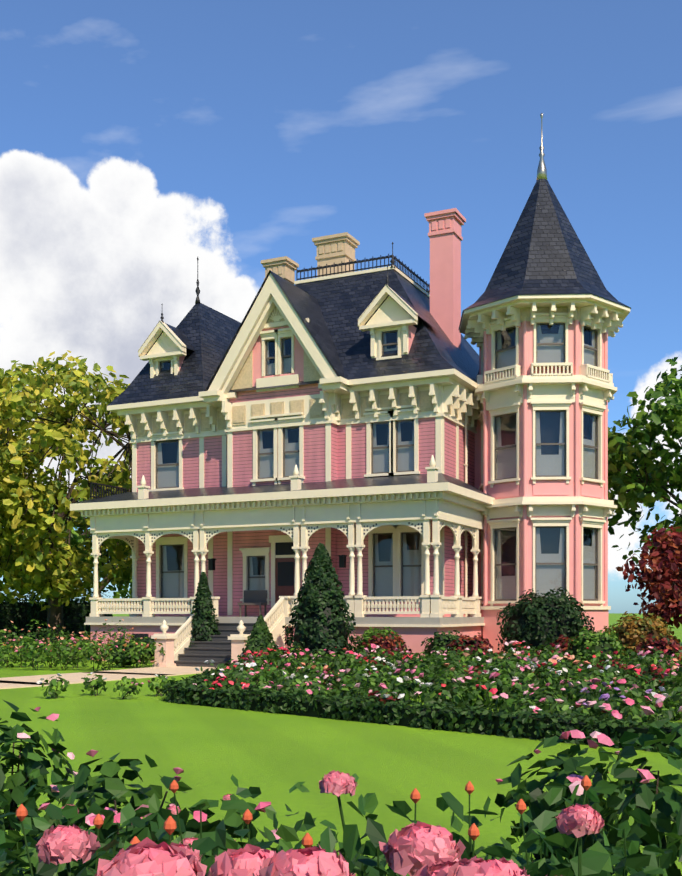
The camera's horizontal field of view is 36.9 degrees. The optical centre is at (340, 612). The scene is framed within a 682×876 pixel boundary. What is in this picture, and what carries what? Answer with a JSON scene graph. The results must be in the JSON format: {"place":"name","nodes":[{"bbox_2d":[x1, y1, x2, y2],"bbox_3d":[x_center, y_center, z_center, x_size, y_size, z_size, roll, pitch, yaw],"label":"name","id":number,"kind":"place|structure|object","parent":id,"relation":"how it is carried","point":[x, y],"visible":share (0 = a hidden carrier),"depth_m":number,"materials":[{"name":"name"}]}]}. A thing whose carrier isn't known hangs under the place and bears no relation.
{"place":"outdoors","nodes":[
{"label":"outdoors","id":0,"kind":"place"},
{"bbox_2d":[137,208,474,616],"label":"house walls","id":1,"kind":"structure","parent":0,"point":[393,560],"depth_m":36.72,"materials":[{"name":"pink wood"}]},
{"bbox_2d":[70,466,494,661],"bbox_3d":[-2.200,-1.538,36.380,14.490,6.600,5.160,0,0,25],"label":"house porch","id":2,"kind":"object","parent":1,"relation":"attached to","point":[355,511],"visible":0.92,"depth_m":33.99,"materials":[{"name":"beige wood"}]},
{"bbox_2d":[151,597,284,666],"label":"porch steps","id":3,"kind":"structure","parent":2,"relation":"attached to","point":[226,644],"depth_m":33.12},
{"bbox_2d":[92,455,478,633],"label":"porch columns","id":4,"kind":"structure","parent":2,"relation":"attached to","point":[164,627],"depth_m":33.54,"materials":[{"name":"beige wood"}]},
{"bbox_2d":[107,254,478,405],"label":"house roof","id":5,"kind":"structure","parent":1,"relation":"on","point":[333,309],"depth_m":38.44,"materials":[{"name":"grey tile"}]},
{"bbox_2d":[160,113,546,322],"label":"roof finials","id":6,"kind":"object","parent":5,"relation":"attached to","point":[541,171],"visible":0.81,"depth_m":36.38,"materials":[{"name":"grey metal"}]},
{"bbox_2d":[107,266,480,616],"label":"house trim","id":7,"kind":"structure","parent":1,"relation":"attached to","point":[438,395],"depth_m":36.23,"materials":[{"name":"beige wood"}]},
{"bbox_2d":[0,613,681,875],"bbox_3d":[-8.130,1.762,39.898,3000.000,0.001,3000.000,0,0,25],"label":"lawn","id":8,"kind":"structure","parent":0,"point":[210,751],"depth_m":12.66,"materials":[{"name":"green plant"}]},
{"bbox_2d":[0,416,66,545],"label":"tree","id":9,"kind":"object","parent":8,"relation":"on","point":[12,438],"visible":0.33,"depth_m":46.18,"materials":[{"name":"green plant"}]},
{"bbox_2d":[0,587,112,639],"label":"tall hedge","id":10,"kind":"object","parent":8,"relation":"on","point":[24,612],"visible":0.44,"depth_m":67.18,"materials":[{"name":"green plant"}]},
{"bbox_2d":[0,350,131,647],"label":"tree","id":11,"kind":"object","parent":8,"relation":"on","point":[51,569],"visible":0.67,"depth_m":45.37,"materials":[{"name":"green plant"}]},
{"bbox_2d":[10,477,131,616],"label":"tree","id":12,"kind":"object","parent":8,"relation":"on","point":[77,539],"visible":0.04,"depth_m":66.87,"materials":[{"name":"green plant"}]},
{"bbox_2d":[0,619,175,698],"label":"flower border","id":13,"kind":"object","parent":8,"relation":"on","point":[27,652],"visible":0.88,"depth_m":31.16,"materials":[{"name":"green plant"}]},
{"bbox_2d":[0,666,215,688],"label":"path","id":14,"kind":"structure","parent":8,"relation":"on","point":[71,678],"depth_m":27.97,"materials":[{"name":"beige concrete"}]},
{"bbox_2d":[188,572,219,646],"bbox_3d":[-4.619,0.213,34.257,1.366,3.143,1.381,0,0,25],"label":"cone shrub","id":15,"kind":"object","parent":8,"relation":"on","point":[204,624],"visible":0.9,"depth_m":33.99,"materials":[{"name":"green plant"}]},
{"bbox_2d":[237,614,279,660],"bbox_3d":[-2.404,0.925,30.352,1.328,1.732,1.286,0,0,-17],"label":"cone shrub","id":16,"kind":"object","parent":8,"relation":"on","point":[260,638],"visible":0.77,"depth_m":30.10,"materials":[{"name":"green plant"}]},
{"bbox_2d":[281,543,360,660],"bbox_3d":[-0.596,-0.155,30.783,2.575,3.880,2.732,0,0,25],"label":"cone shrub","id":17,"kind":"object","parent":8,"relation":"on","point":[320,614],"visible":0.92,"depth_m":30.29,"materials":[{"name":"green plant"}]},
{"bbox_2d":[0,700,681,875],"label":"rose bushes","id":18,"kind":"object","parent":8,"relation":"on","point":[570,816],"visible":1,"depth_m":3.44,"materials":[{"name":"green plant"}]},
{"bbox_2d":[110,587,681,667],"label":"shrubs","id":19,"kind":"object","parent":8,"relation":"on","point":[534,620],"visible":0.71,"depth_m":30.24,"materials":[{"name":"green plant"}]},
{"bbox_2d":[162,641,681,723],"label":"flower bed roses","id":20,"kind":"object","parent":8,"relation":"on","point":[615,689],"visible":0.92,"depth_m":20.78,"materials":[{"name":"green plant"}]},
{"bbox_2d":[162,661,681,751],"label":"hedge","id":21,"kind":"object","parent":8,"relation":"on","point":[540,725],"visible":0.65,"depth_m":15.67,"materials":[{"name":"green plant"}]},
{"bbox_2d":[608,357,681,564],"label":"maple tree","id":22,"kind":"object","parent":8,"relation":"on","point":[645,480],"visible":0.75,"depth_m":40.84,"materials":[{"name":"green plant"}]},
{"bbox_2d":[616,526,681,628],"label":"red japanese maple tree","id":23,"kind":"object","parent":8,"relation":"on","point":[663,578],"visible":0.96,"depth_m":28.49,"materials":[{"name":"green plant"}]},
{"bbox_2d":[0,0,681,612],"label":"sky","id":24,"kind":"structure","parent":0,"point":[141,140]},
{"bbox_2d":[475,313,608,652],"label":"tower wall","id":25,"kind":"structure","parent":0,"point":[550,458],"depth_m":34.82,"materials":[{"name":"pink wood"}]},
{"bbox_2d":[459,294,629,609],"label":"tower trim","id":26,"kind":"structure","parent":25,"relation":"attached to","point":[503,386],"depth_m":34.40,"materials":[{"name":"beige wood"}]},
{"bbox_2d":[458,178,630,374],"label":"tower roof","id":27,"kind":"structure","parent":25,"relation":"on","point":[544,252],"depth_m":35.08,"materials":[{"name":"grey tile"}]}
]}

